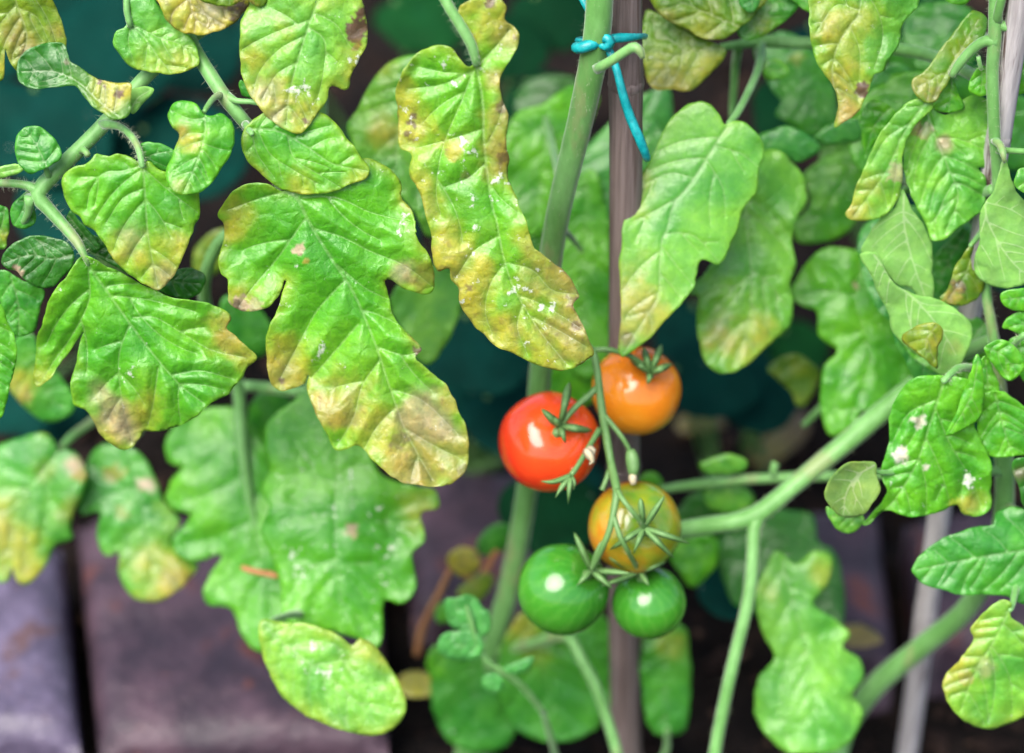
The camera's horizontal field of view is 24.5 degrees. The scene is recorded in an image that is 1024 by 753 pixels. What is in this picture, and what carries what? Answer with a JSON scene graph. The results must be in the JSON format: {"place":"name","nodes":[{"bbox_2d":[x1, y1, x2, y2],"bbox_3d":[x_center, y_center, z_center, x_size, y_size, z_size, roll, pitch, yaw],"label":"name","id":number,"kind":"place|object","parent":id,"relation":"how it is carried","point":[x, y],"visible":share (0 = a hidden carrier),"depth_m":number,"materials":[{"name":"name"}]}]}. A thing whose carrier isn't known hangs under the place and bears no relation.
{"place":"outdoors","nodes":[
{"label":"outdoors","id":0,"kind":"place"},
{"bbox_2d":[0,0,1023,752],"bbox_3d":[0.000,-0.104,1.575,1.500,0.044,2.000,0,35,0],"label":"soil bed","id":1,"kind":"object","parent":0,"point":[660,450],"visible":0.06,"depth_m":1.32,"materials":[{"name":"black soil"}]},
{"bbox_2d":[0,0,248,443],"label":"dark leafy plant","id":2,"kind":"object","parent":1,"relation":"on","point":[65,117],"visible":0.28,"depth_m":1.24,"materials":[{"name":"green plant"}]},
{"bbox_2d":[0,0,468,735],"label":"tomato plant","id":3,"kind":"object","parent":1,"relation":"on","point":[310,504],"visible":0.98,"depth_m":0.92,"materials":[{"name":"green plant"}]},
{"bbox_2d":[241,565,277,578],"bbox_3d":[-0.110,0.086,1.034,0.017,0.004,0.006,0,35,0],"label":"dry twig","id":4,"kind":"object","parent":3,"relation":"on","point":[265,573],"visible":1,"depth_m":1.03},
{"bbox_2d":[236,0,584,240],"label":"dark leafy plant","id":5,"kind":"object","parent":1,"relation":"on","point":[542,27],"visible":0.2,"depth_m":1.33,"materials":[{"name":"green plant"}]},
{"bbox_2d":[398,671,430,696],"bbox_3d":[-0.044,0.145,1.118,0.020,0.004,0.015,0,35,0],"label":"fallen leaf","id":6,"kind":"object","parent":1,"relation":"on","point":[414,683],"visible":0.93,"depth_m":1.12,"materials":[{"name":"yellow plant"}]},
{"bbox_2d":[414,523,509,694],"bbox_3d":[-0.024,0.118,1.117,0.048,0.081,0.054,0,35,0],"label":"yellow seedling","id":7,"kind":"object","parent":1,"relation":"on","point":[463,562],"visible":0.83,"depth_m":1.12,"materials":[{"name":"green plant"}]},
{"bbox_2d":[437,594,557,752],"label":"mint seedling","id":8,"kind":"object","parent":1,"relation":"on","point":[468,615],"visible":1,"depth_m":1.01,"materials":[{"name":"green plant"}]},
{"bbox_2d":[416,308,603,552],"bbox_3d":[-0.011,0.047,1.211,0.082,0.179,0.221,-10,36,-13],"label":"dark leafy plant","id":9,"kind":"object","parent":1,"relation":"on","point":[478,373],"visible":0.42,"depth_m":1.16,"materials":[{"name":"green plant"}]},
{"bbox_2d":[0,472,1023,752],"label":"brick edging","id":10,"kind":"object","parent":1,"relation":"on","point":[182,670],"visible":0.42,"depth_m":1.17,"materials":[{"name":"brick"}]},
{"bbox_2d":[843,623,881,646],"bbox_3d":[0.168,0.126,1.147,0.023,0.003,0.015,0,35,0],"label":"fallen leaf","id":11,"kind":"object","parent":10,"relation":"on","point":[861,635],"visible":0.75,"depth_m":1.15,"materials":[{"name":"plant"}]},
{"bbox_2d":[395,0,691,752],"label":"tomato plant","id":12,"kind":"object","parent":1,"relation":"on","point":[516,210],"visible":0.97,"depth_m":0.95,"materials":[{"name":"green plant"}]},
{"bbox_2d":[498,382,599,491],"bbox_3d":[0.015,0.023,0.965,0.042,0.050,0.040,0,35,0],"label":"tomato","id":13,"kind":"object","parent":12,"relation":"hanging from","point":[538,442],"visible":0.94,"depth_m":0.95,"materials":[{"name":"red food"}]},
{"bbox_2d":[518,532,629,635],"bbox_3d":[0.025,0.082,0.969,0.045,0.050,0.038,0,35,0],"label":"tomato","id":14,"kind":"object","parent":12,"relation":"hanging from","point":[562,591],"visible":0.99,"depth_m":0.96,"materials":[{"name":"green food"}]},
{"bbox_2d":[591,344,681,435],"bbox_3d":[0.052,0.003,0.979,0.038,0.045,0.039,0,35,0],"label":"tomato","id":15,"kind":"object","parent":12,"relation":"attached to","point":[644,398],"visible":0.89,"depth_m":0.97,"materials":[{"name":"orange food"}]},
{"bbox_2d":[588,481,689,572],"bbox_3d":[0.051,0.060,0.960,0.040,0.046,0.044,0,35,0],"label":"tomato","id":16,"kind":"object","parent":12,"relation":"hanging from","point":[657,539],"visible":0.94,"depth_m":0.95,"materials":[{"name":"yellow food"}]},
{"bbox_2d":[602,558,685,639],"bbox_3d":[0.054,0.086,0.971,0.036,0.046,0.031,0,35,0],"label":"tomato","id":17,"kind":"object","parent":12,"relation":"hanging from","point":[649,603],"visible":0.97,"depth_m":0.96,"materials":[{"name":"green food"}]},
{"bbox_2d":[606,0,644,752],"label":"bamboo cane","id":18,"kind":"object","parent":1,"relation":"on","point":[625,175],"visible":0.61,"depth_m":0.95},
{"bbox_2d":[571,0,650,161],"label":"garden twine","id":19,"kind":"object","parent":18,"relation":"attached to","point":[580,46],"visible":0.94,"depth_m":0.89,"materials":[{"name":"teal plastic"}]},
{"bbox_2d":[675,415,725,433],"bbox_3d":[0.107,0.027,1.343,0.029,0.004,0.014,0,35,0],"label":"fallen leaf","id":20,"kind":"object","parent":1,"relation":"on","point":[683,425],"visible":0.56,"depth_m":1.34,"materials":[{"name":"plant"}]},
{"bbox_2d":[653,300,829,619],"bbox_3d":[0.106,0.057,1.224,0.090,0.148,0.241,8,36,11],"label":"dark leafy plant","id":21,"kind":"object","parent":1,"relation":"on","point":[754,399],"visible":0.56,"depth_m":1.21,"materials":[{"name":"green plant"}]},
{"bbox_2d":[749,410,809,465],"bbox_3d":[0.152,0.035,1.325,0.047,0.011,0.017,-28,44,-34],"label":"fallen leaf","id":22,"kind":"object","parent":1,"relation":"on","point":[788,438],"visible":0.88,"depth_m":1.32,"materials":[{"name":"plant"}]},
{"bbox_2d":[618,0,1023,752],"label":"tomato plant","id":23,"kind":"object","parent":1,"relation":"on","point":[922,364],"visible":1,"depth_m":0.95,"materials":[{"name":"green plant"}]},
{"bbox_2d":[753,0,1023,475],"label":"dark leafy plant","id":24,"kind":"object","parent":1,"relation":"on","point":[766,102],"visible":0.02,"depth_m":1.20,"materials":[{"name":"green plant"}]},
{"bbox_2d":[896,0,1023,752],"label":"bamboo cane","id":25,"kind":"object","parent":1,"relation":"on","point":[938,523],"visible":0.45,"depth_m":1.05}
]}

